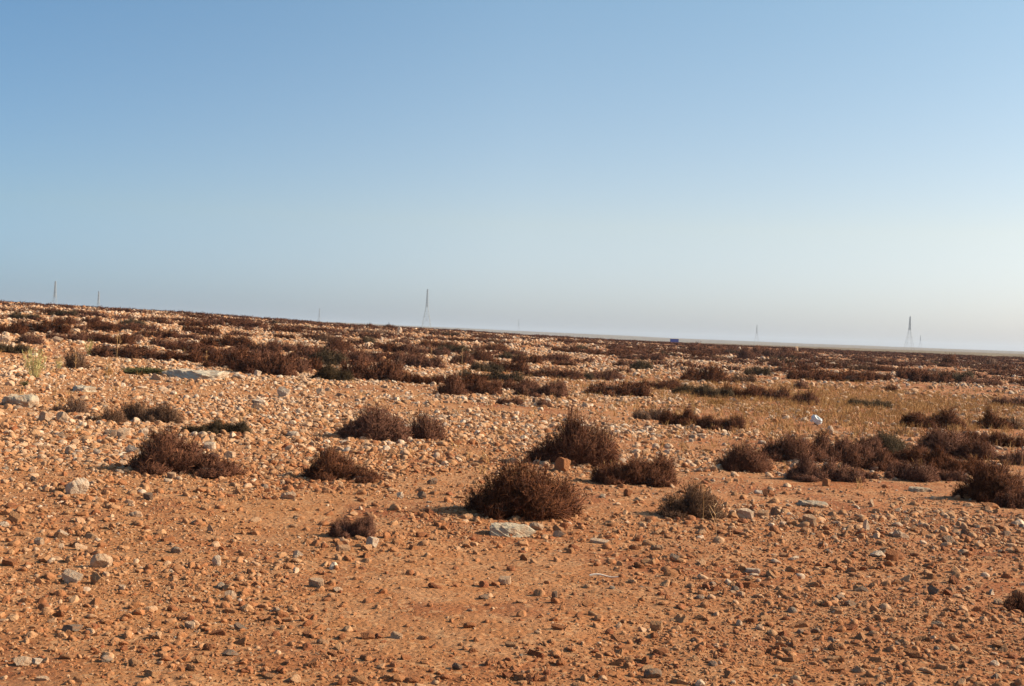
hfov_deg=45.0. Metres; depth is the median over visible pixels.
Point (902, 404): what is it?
dry grass
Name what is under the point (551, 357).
desert shrub
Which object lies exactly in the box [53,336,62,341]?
stone
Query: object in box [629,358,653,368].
desert shrub
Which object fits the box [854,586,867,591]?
stone
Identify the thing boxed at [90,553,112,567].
stone
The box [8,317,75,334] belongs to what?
desert shrub
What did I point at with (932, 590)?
stone
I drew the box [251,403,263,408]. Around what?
stone
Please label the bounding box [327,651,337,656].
stone
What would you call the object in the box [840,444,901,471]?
desert shrub
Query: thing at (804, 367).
desert shrub
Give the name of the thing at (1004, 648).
stone
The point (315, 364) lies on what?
desert shrub
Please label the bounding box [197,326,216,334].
desert shrub
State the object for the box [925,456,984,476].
desert shrub
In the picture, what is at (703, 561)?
stone
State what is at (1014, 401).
desert shrub
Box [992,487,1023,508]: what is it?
desert shrub
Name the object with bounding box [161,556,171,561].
stone
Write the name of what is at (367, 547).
stone
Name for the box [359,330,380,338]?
desert shrub
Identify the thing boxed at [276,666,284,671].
stone
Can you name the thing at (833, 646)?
stone
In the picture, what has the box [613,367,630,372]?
desert shrub
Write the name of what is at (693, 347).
desert shrub
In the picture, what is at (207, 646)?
stone
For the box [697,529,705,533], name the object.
stone
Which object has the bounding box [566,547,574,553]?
stone
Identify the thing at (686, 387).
desert shrub
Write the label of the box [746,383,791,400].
desert shrub
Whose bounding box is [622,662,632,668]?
stone
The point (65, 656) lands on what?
stone
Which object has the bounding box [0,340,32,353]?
desert shrub
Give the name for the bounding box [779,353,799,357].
desert shrub
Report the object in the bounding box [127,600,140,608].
stone
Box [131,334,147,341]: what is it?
desert shrub
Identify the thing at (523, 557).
stone
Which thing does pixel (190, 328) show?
desert shrub
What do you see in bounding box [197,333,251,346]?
desert shrub
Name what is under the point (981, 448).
desert shrub
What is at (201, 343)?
desert shrub
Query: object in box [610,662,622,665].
stone
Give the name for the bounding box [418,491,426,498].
stone
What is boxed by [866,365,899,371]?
desert shrub
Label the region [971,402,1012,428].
desert shrub
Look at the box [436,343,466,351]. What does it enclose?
desert shrub
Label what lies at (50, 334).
desert shrub
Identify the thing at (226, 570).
stone
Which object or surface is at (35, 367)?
broom plant
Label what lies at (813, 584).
stone
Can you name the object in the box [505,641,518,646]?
stone
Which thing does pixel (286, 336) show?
desert shrub
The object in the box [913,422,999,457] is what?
desert shrub
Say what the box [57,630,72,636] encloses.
stone
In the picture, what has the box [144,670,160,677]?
stone
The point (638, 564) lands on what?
stone
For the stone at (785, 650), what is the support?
on the ground at (578, 571)
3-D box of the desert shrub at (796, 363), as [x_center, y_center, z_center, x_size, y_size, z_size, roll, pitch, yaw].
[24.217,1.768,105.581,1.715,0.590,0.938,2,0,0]
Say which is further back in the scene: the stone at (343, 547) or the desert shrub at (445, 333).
the desert shrub at (445, 333)
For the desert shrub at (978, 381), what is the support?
on the ground at (578, 571)
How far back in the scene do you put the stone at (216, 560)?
12.52 m
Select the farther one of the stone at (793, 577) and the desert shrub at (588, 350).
the desert shrub at (588, 350)
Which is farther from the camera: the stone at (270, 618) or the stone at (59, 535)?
the stone at (59, 535)
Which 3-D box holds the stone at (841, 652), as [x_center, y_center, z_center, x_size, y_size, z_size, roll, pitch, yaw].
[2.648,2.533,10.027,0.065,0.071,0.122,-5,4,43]
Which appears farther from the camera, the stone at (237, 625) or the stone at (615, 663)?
the stone at (237, 625)
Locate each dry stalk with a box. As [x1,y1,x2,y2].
[698,485,711,521]
[709,503,722,531]
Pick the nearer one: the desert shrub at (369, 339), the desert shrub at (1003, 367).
the desert shrub at (369, 339)
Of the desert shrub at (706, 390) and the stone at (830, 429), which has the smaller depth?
the stone at (830, 429)
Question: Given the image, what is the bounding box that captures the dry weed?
[102,357,110,379]
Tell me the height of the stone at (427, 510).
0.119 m
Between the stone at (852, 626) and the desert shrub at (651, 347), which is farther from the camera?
the desert shrub at (651, 347)
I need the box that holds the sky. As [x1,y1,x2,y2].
[0,0,1023,350]
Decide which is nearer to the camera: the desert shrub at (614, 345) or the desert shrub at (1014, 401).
the desert shrub at (1014, 401)
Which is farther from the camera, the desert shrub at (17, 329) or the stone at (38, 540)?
the desert shrub at (17, 329)
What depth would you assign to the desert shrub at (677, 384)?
54.99 m
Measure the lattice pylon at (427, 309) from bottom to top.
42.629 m
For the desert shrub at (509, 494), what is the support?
on the ground at (578, 571)
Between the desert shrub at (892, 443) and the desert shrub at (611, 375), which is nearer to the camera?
the desert shrub at (892, 443)
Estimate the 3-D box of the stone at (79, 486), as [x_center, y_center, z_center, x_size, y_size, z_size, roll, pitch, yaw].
[-5.779,1.930,16.427,0.192,0.285,0.276,2,0,45]
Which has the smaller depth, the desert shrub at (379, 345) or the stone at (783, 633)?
the stone at (783, 633)
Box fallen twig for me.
[589,573,617,577]
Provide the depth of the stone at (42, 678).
8.53 m
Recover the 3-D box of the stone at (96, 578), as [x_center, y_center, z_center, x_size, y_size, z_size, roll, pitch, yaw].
[-3.854,2.208,11.524,0.109,0.135,0.158,2,0,-39]
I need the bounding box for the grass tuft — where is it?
[704,398,726,404]
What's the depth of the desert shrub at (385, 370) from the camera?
46.40 m
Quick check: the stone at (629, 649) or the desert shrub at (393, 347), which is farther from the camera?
the desert shrub at (393, 347)
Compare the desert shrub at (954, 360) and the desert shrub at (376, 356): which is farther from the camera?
the desert shrub at (954, 360)
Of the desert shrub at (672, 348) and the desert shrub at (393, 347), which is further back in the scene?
the desert shrub at (672, 348)
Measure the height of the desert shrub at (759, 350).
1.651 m
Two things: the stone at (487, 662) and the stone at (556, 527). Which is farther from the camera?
the stone at (556, 527)
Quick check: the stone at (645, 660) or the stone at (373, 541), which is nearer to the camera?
the stone at (645, 660)
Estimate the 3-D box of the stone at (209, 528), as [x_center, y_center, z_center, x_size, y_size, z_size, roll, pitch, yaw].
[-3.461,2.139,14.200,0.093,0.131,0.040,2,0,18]
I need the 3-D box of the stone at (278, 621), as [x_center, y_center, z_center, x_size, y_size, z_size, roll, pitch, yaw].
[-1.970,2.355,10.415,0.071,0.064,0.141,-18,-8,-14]
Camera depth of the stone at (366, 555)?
13.28 m
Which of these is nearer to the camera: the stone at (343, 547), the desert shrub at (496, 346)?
the stone at (343, 547)
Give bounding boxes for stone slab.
[1,394,38,407]
[72,385,96,391]
[161,369,228,381]
[489,522,535,537]
[796,500,827,506]
[908,486,932,491]
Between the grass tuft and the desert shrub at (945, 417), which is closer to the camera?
the desert shrub at (945, 417)
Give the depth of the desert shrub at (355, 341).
90.12 m
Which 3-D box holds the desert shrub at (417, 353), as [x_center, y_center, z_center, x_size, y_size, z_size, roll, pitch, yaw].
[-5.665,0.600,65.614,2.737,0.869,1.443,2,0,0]
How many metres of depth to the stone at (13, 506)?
15.05 m
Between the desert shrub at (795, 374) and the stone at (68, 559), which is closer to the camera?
the stone at (68, 559)
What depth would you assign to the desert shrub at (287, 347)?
67.28 m
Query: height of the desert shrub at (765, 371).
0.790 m
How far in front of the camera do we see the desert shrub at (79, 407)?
27.16 m
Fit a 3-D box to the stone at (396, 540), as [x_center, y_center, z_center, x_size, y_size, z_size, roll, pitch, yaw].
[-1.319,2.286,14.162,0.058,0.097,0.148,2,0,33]
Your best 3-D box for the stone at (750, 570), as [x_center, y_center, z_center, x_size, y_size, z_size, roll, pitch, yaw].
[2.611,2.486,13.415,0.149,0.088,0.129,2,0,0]
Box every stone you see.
[0,335,9,342]
[0,521,8,526]
[2,558,16,566]
[8,504,20,508]
[9,510,20,522]
[13,656,32,665]
[30,476,37,481]
[32,658,42,664]
[34,537,44,544]
[35,676,49,680]
[37,444,50,448]
[38,411,53,421]
[38,507,46,511]
[40,554,50,562]
[51,610,64,616]
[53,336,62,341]
[53,532,67,538]
[55,485,64,491]
[56,411,67,421]
[57,431,65,437]
[57,529,68,535]
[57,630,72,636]
[59,654,74,658]
[62,569,82,583]
[62,624,83,631]
[64,446,75,453]
[65,477,89,493]
[65,556,72,562]
[73,676,85,682]
[75,530,83,535]
[75,543,87,549]
[85,533,97,538]
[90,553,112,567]
[90,572,104,584]
[90,597,101,604]
[93,448,100,453]
[99,444,111,448]
[104,430,116,436]
[117,428,130,436]
[119,645,127,650]
[126,444,137,451]
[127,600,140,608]
[128,658,141,666]
[138,428,148,434]
[143,492,152,500]
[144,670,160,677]
[149,632,160,638]
[150,620,160,625]
[151,373,161,379]
[161,536,174,541]
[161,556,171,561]
[164,642,173,648]
[167,472,175,478]
[180,597,191,602]
[184,621,194,628]
[186,664,196,670]
[195,655,205,662]
[203,442,215,449]
[203,643,213,650]
[207,524,213,532]
[211,629,225,635]
[212,555,220,565]
[222,649,238,655]
[223,567,234,573]
[224,451,235,458]
[224,590,235,598]
[225,608,237,613]
[232,374,245,378]
[234,622,247,629]
[234,637,246,644]
[251,399,265,403]
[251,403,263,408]
[254,370,261,376]
[264,673,276,678]
[266,615,274,620]
[274,618,281,623]
[275,611,288,617]
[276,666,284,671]
[277,386,289,396]
[281,491,295,498]
[286,431,299,436]
[289,674,300,682]
[293,550,302,555]
[302,631,311,636]
[308,658,317,666]
[309,578,323,586]
[316,388,324,394]
[316,639,328,643]
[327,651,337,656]
[333,587,342,590]
[333,643,341,649]
[335,540,342,545]
[336,544,350,550]
[337,677,347,684]
[338,633,345,639]
[350,675,367,683]
[359,654,369,659]
[361,544,371,550]
[361,632,374,639]
[363,552,370,557]
[366,536,378,547]
[390,631,402,638]
[392,538,401,543]
[393,673,405,681]
[396,492,403,498]
[400,654,411,659]
[404,677,417,682]
[409,544,418,549]
[416,532,426,536]
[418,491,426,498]
[425,508,434,514]
[427,477,437,484]
[428,582,441,588]
[452,663,462,669]
[463,622,475,627]
[478,594,488,599]
[485,659,490,665]
[498,576,510,584]
[502,672,512,678]
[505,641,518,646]
[505,661,516,666]
[514,672,525,680]
[520,554,527,560]
[525,674,533,684]
[527,649,543,657]
[529,522,543,530]
[533,673,539,680]
[551,591,557,597]
[551,623,564,629]
[552,525,562,530]
[553,530,563,536]
[554,457,570,471]
[556,657,566,665]
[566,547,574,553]
[568,544,579,550]
[581,601,592,605]
[590,538,608,543]
[594,671,605,677]
[606,522,617,526]
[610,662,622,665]
[611,634,621,641]
[614,649,623,655]
[614,658,625,664]
[621,646,632,651]
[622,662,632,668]
[623,489,632,495]
[629,545,640,549]
[634,561,644,568]
[639,678,651,683]
[640,665,653,671]
[641,656,649,663]
[642,540,655,545]
[643,668,661,677]
[647,558,655,564]
[650,545,663,549]
[650,620,662,630]
[650,632,657,638]
[651,528,662,534]
[652,443,659,448]
[652,647,667,655]
[663,569,677,575]
[670,553,679,558]
[671,678,689,684]
[672,567,681,573]
[675,615,688,622]
[694,615,705,619]
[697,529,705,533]
[698,559,705,564]
[722,587,726,595]
[723,670,732,677]
[728,511,738,517]
[736,619,742,625]
[739,508,753,518]
[742,582,759,587]
[745,568,759,572]
[746,617,757,622]
[757,510,768,516]
[760,615,770,620]
[762,489,773,496]
[764,636,775,641]
[766,570,775,577]
[766,648,773,654]
[770,508,780,514]
[775,666,785,671]
[778,604,788,607]
[778,630,787,636]
[780,587,791,592]
[781,647,792,653]
[782,657,796,661]
[788,556,798,559]
[789,574,798,579]
[789,679,801,685]
[790,640,795,647]
[795,621,809,627]
[802,514,816,526]
[806,582,819,587]
[822,478,830,486]
[825,563,835,568]
[826,656,839,661]
[827,425,833,433]
[828,643,838,650]
[829,667,843,671]
[831,655,843,661]
[833,650,843,655]
[844,600,856,605]
[844,623,857,629]
[845,567,856,572]
[851,666,865,672]
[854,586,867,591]
[855,632,865,640]
[863,519,869,529]
[869,499,873,506]
[869,657,882,662]
[870,550,885,556]
[886,550,897,560]
[893,530,901,536]
[899,574,910,581]
[902,660,909,666]
[903,648,917,653]
[907,652,921,657]
[914,635,926,640]
[925,573,937,579]
[927,585,938,594]
[931,621,944,626]
[942,535,954,542]
[943,589,952,594]
[948,575,959,583]
[958,678,965,685]
[960,529,968,535]
[966,585,974,590]
[982,502,998,508]
[992,640,1002,647]
[993,598,1003,604]
[998,643,1007,651]
[1011,589,1023,595]
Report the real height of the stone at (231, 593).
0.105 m
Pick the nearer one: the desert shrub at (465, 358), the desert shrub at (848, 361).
the desert shrub at (465, 358)
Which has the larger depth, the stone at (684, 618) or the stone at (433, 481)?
the stone at (433, 481)
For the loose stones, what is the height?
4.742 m
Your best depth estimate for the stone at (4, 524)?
14.01 m
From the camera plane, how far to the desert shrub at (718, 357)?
116.31 m
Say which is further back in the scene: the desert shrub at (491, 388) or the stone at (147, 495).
the desert shrub at (491, 388)
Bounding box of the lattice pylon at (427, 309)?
[422,290,430,327]
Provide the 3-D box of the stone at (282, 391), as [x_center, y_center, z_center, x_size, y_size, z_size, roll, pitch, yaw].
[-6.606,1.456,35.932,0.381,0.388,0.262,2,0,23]
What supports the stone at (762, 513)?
on the ground at (578, 571)
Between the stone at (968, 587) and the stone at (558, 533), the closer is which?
the stone at (968, 587)
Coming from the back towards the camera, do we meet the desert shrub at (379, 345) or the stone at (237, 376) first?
the desert shrub at (379, 345)
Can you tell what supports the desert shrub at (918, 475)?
on the ground at (578, 571)
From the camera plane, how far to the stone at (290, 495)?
16.96 m
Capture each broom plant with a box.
[22,346,46,376]
[55,356,62,367]
[85,340,92,354]
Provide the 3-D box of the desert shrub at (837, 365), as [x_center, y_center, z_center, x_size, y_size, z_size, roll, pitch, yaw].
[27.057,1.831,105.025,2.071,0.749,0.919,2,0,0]
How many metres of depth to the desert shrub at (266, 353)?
53.33 m
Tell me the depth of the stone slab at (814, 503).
18.96 m
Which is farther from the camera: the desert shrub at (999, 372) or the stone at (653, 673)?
the desert shrub at (999, 372)
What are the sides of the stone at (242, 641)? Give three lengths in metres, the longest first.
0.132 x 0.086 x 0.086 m
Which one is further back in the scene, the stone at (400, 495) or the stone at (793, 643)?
the stone at (400, 495)
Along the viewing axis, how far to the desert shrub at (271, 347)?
63.11 m
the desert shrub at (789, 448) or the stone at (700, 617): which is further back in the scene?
the desert shrub at (789, 448)
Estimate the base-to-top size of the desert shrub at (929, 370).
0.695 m
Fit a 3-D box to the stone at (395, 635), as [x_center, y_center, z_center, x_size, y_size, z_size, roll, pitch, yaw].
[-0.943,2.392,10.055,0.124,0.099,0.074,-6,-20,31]
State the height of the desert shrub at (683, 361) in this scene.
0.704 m
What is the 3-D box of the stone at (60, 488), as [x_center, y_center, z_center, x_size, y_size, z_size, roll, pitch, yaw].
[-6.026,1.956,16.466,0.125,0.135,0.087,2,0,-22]
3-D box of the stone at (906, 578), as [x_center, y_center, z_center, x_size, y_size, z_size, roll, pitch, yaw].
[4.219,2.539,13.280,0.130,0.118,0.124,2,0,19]
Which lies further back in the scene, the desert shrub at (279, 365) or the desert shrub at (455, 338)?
the desert shrub at (455, 338)
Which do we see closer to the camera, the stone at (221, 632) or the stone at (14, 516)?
the stone at (221, 632)
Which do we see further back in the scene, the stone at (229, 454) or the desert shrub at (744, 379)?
the desert shrub at (744, 379)
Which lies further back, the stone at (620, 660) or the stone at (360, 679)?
the stone at (620, 660)
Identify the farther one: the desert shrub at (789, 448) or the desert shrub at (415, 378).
the desert shrub at (415, 378)
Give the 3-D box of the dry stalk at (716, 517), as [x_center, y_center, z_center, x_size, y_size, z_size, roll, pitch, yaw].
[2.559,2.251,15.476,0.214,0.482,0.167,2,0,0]
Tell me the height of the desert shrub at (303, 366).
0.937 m
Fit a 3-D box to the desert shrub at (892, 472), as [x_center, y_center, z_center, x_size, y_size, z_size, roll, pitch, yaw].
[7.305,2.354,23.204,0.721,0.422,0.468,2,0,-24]
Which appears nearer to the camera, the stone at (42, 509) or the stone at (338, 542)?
the stone at (338, 542)
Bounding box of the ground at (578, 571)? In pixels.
[0,305,1023,685]
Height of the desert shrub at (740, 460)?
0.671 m
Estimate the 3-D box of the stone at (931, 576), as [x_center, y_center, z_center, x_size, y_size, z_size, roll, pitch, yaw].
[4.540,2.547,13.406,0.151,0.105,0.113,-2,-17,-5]
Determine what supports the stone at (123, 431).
on the ground at (578, 571)
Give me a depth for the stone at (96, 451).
20.41 m
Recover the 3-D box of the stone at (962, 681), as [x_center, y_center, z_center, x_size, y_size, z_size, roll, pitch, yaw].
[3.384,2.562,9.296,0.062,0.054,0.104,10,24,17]
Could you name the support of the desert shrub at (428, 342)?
on the ground at (578, 571)
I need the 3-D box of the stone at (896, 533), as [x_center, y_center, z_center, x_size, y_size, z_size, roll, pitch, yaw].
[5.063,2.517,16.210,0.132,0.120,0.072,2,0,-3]
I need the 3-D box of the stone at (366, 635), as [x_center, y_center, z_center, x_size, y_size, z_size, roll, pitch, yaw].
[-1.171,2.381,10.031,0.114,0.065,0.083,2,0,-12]
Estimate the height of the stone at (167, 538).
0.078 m
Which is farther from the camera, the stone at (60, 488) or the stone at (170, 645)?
the stone at (60, 488)
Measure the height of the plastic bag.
0.294 m
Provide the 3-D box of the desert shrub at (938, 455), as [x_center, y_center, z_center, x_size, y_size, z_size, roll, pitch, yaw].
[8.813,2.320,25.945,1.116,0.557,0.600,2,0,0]
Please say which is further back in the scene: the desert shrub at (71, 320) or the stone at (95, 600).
the desert shrub at (71, 320)
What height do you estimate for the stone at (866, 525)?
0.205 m
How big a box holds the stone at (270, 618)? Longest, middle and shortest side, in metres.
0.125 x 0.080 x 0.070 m
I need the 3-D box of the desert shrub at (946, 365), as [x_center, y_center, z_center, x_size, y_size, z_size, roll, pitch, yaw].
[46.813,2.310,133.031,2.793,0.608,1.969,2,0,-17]
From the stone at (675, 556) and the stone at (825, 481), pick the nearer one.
the stone at (675, 556)
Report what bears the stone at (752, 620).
on the ground at (578, 571)
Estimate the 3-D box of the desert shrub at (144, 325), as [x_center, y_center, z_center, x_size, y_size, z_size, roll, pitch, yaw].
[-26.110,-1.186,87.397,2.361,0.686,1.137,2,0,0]
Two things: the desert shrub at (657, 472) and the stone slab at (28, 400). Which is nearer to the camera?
the desert shrub at (657, 472)
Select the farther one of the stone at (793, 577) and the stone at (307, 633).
the stone at (793, 577)
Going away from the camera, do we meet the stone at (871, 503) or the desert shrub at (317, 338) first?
the stone at (871, 503)
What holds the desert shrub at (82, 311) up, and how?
on the ground at (578, 571)
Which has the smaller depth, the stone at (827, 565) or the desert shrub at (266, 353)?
the stone at (827, 565)
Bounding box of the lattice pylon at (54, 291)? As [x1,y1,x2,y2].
[52,281,57,302]
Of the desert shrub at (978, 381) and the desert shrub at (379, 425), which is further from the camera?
the desert shrub at (978, 381)
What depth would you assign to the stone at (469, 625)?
10.41 m
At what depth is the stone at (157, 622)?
10.20 m
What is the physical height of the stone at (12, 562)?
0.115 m
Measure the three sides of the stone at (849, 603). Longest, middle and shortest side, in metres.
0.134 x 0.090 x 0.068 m
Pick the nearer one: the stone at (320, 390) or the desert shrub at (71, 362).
the stone at (320, 390)
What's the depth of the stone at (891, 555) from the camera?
14.40 m
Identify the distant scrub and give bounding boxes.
[0,300,1023,386]
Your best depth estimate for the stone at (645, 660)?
9.58 m
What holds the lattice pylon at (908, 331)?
on the ground at (578, 571)
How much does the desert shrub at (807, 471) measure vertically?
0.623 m
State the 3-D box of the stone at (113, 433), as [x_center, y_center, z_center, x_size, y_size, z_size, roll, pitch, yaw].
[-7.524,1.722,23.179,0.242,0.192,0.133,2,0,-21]
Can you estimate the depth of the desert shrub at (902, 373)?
84.67 m
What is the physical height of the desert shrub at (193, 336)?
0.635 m
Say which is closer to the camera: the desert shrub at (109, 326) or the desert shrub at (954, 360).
the desert shrub at (109, 326)
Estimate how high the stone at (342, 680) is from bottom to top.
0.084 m
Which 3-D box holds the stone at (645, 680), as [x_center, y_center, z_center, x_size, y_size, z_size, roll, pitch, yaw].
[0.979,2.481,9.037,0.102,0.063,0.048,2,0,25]
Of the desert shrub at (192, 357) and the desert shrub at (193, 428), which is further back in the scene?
the desert shrub at (192, 357)
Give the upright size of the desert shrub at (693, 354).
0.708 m
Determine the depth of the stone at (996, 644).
10.42 m
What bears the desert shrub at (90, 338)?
on the ground at (578, 571)
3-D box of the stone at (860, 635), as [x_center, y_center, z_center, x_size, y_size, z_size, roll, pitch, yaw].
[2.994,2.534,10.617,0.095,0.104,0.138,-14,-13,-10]
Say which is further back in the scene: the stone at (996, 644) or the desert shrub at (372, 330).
the desert shrub at (372, 330)
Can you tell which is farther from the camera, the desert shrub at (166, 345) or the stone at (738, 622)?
the desert shrub at (166, 345)
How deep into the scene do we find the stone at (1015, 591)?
12.61 m
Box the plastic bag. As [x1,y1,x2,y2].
[810,414,821,424]
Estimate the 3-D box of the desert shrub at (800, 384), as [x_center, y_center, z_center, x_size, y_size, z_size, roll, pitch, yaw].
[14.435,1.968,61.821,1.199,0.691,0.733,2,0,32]
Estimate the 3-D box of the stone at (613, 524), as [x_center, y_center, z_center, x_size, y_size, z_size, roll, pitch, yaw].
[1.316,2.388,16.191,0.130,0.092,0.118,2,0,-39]
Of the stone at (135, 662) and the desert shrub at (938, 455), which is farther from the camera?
the desert shrub at (938, 455)
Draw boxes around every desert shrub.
[0,324,29,334]
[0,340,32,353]
[7,311,42,319]
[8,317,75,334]
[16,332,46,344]
[28,307,53,310]
[39,306,52,313]
[45,328,87,341]
[47,309,78,315]
[51,391,89,412]
[52,314,76,324]
[62,346,90,368]
[73,332,104,341]
[74,309,99,315]
[81,316,102,322]
[85,320,118,331]
[85,401,126,422]
[87,342,159,356]
[92,317,140,330]
[93,331,137,344]
[111,307,132,312]
[118,317,146,324]
[121,398,184,423]
[122,424,251,478]
[124,345,182,359]
[129,321,157,329]
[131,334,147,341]
[135,327,179,337]
[138,314,154,320]
[150,333,201,346]
[153,316,169,323]
[161,347,203,362]
[162,341,187,350]
[174,315,190,320]
[175,332,200,339]
[177,320,205,326]
[181,341,203,350]
[181,424,206,432]
[182,321,219,333]
[183,342,247,355]
[188,351,221,362]
[189,311,205,317]
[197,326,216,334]
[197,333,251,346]
[197,418,253,434]
[199,316,251,323]
[200,346,255,368]
[204,319,225,325]
[209,345,282,360]
[226,317,268,327]
[229,347,299,375]
[233,339,283,352]
[262,353,313,372]
[267,335,322,351]
[270,324,301,332]
[274,332,295,339]
[284,351,323,369]
[290,343,346,358]
[299,445,387,482]
[302,332,326,337]
[308,344,348,365]
[309,332,335,341]
[310,359,355,380]
[312,327,330,330]
[323,335,355,350]
[327,329,347,336]
[328,511,376,538]
[334,396,415,441]
[339,351,407,381]
[340,348,383,361]
[342,349,373,365]
[346,338,363,343]
[353,327,387,333]
[356,348,390,355]
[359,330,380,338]
[362,335,376,342]
[373,341,390,347]
[381,341,412,351]
[385,348,427,361]
[394,337,410,343]
[394,350,446,367]
[401,340,450,356]
[401,372,441,384]
[406,403,448,440]
[419,336,459,347]
[432,374,469,394]
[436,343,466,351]
[438,369,489,385]
[442,331,458,335]
[448,336,472,341]
[449,349,476,364]
[456,367,526,381]
[460,450,591,520]
[462,378,503,394]
[469,345,492,360]
[469,361,504,372]
[470,333,491,337]
[471,341,510,350]
[480,337,499,342]
[485,354,529,372]
[495,396,523,404]
[497,351,527,359]
[498,376,540,389]
[509,348,526,355]
[511,352,543,364]
[513,378,569,397]
[522,365,585,379]
[524,399,623,465]
[535,399,552,407]
[536,354,569,361]
[549,359,576,365]
[550,346,577,352]
[556,336,596,343]
[568,343,602,352]
[572,370,594,379]
[583,379,654,397]
[587,348,635,355]
[588,367,627,380]
[589,452,679,486]
[605,344,618,347]
[610,348,636,351]
[612,357,629,366]
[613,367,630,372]
[616,352,666,360]
[627,378,675,389]
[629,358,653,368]
[631,405,668,419]
[636,345,655,349]
[653,477,727,519]
[658,405,701,425]
[660,377,682,388]
[664,347,683,351]
[670,382,699,393]
[676,360,690,365]
[679,361,733,383]
[688,341,742,352]
[688,354,703,358]
[689,382,734,397]
[691,351,716,356]
[694,413,746,430]
[704,353,724,359]
[713,439,777,472]
[719,380,763,398]
[730,371,756,382]
[735,345,756,359]
[744,365,771,375]
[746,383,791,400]
[750,344,792,356]
[758,438,780,456]
[759,356,778,362]
[766,432,837,462]
[768,359,784,365]
[769,355,782,360]
[774,364,788,371]
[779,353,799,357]
[782,448,866,482]
[783,355,794,362]
[785,364,810,370]
[786,361,803,365]
[786,368,831,380]
[789,348,812,356]
[790,378,809,388]
[791,388,820,404]
[794,353,811,358]
[807,364,867,381]
[810,355,825,361]
[812,426,873,461]
[819,361,841,368]
[822,356,842,360]
[826,359,852,363]
[832,432,884,455]
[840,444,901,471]
[844,362,870,369]
[846,397,893,408]
[847,367,874,380]
[852,360,877,366]
[853,356,875,360]
[853,427,912,453]
[860,470,878,478]
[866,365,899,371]
[867,371,893,380]
[874,359,887,364]
[881,356,898,362]
[883,458,912,478]
[884,383,898,391]
[887,445,927,464]
[893,365,927,378]
[894,425,910,433]
[896,361,921,365]
[898,406,967,428]
[899,459,940,481]
[906,445,954,464]
[908,367,953,382]
[913,360,936,364]
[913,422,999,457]
[924,366,940,372]
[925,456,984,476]
[928,463,966,480]
[937,362,958,366]
[938,367,976,381]
[940,352,960,365]
[948,435,1001,459]
[951,456,1023,502]
[960,427,1000,444]
[961,375,1003,385]
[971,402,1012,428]
[980,458,1008,472]
[984,357,1000,364]
[987,368,1023,375]
[991,393,1023,406]
[991,430,1023,447]
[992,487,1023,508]
[994,362,1009,369]
[997,413,1023,428]
[998,448,1023,465]
[1001,589,1023,612]
[1008,375,1023,383]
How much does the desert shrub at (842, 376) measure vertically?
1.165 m
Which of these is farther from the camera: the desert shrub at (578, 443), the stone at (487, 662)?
the desert shrub at (578, 443)
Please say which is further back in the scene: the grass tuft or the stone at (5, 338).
the stone at (5, 338)
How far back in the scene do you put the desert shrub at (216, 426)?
24.59 m
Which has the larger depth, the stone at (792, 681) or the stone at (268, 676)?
the stone at (792, 681)
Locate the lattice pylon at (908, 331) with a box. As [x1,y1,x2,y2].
[903,316,912,349]
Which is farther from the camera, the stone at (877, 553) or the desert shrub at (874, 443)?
the desert shrub at (874, 443)
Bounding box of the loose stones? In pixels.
[0,301,1023,685]
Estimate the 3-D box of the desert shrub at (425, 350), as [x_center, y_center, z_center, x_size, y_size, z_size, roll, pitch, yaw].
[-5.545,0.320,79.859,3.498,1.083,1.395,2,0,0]
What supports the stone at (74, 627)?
on the ground at (578, 571)
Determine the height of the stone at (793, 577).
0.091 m
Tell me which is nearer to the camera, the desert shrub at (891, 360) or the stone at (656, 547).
the stone at (656, 547)
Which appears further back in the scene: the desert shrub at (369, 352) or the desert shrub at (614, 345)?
the desert shrub at (614, 345)
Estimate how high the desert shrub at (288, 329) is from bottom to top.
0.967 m
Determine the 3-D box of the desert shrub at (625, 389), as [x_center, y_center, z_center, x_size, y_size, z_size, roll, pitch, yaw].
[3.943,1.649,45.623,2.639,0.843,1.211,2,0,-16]
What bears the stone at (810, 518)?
on the ground at (578, 571)
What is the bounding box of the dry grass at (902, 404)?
[5,317,1023,488]
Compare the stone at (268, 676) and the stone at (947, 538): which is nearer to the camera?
the stone at (268, 676)
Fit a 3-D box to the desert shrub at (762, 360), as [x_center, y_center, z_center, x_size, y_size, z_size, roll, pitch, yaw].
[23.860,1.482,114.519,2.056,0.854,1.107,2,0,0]
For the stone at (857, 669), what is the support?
on the ground at (578, 571)
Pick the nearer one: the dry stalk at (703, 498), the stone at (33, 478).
the dry stalk at (703, 498)
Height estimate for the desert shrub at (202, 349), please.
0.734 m
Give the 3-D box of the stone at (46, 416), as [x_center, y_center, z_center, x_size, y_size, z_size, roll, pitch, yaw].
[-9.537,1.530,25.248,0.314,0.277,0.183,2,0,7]
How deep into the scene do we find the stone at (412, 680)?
8.78 m
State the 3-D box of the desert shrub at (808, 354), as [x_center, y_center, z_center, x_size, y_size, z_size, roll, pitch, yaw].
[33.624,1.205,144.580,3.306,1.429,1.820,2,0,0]
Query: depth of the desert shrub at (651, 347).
147.75 m
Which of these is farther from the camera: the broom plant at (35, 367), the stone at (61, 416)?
the broom plant at (35, 367)
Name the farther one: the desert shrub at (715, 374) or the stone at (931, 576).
the desert shrub at (715, 374)
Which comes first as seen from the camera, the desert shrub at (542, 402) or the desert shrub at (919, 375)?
the desert shrub at (542, 402)
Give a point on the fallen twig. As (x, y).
(593, 574)
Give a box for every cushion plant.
[19,379,28,385]
[122,366,169,374]
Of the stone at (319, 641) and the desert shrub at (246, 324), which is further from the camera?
the desert shrub at (246, 324)
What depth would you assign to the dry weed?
37.70 m
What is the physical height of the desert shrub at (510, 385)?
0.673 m

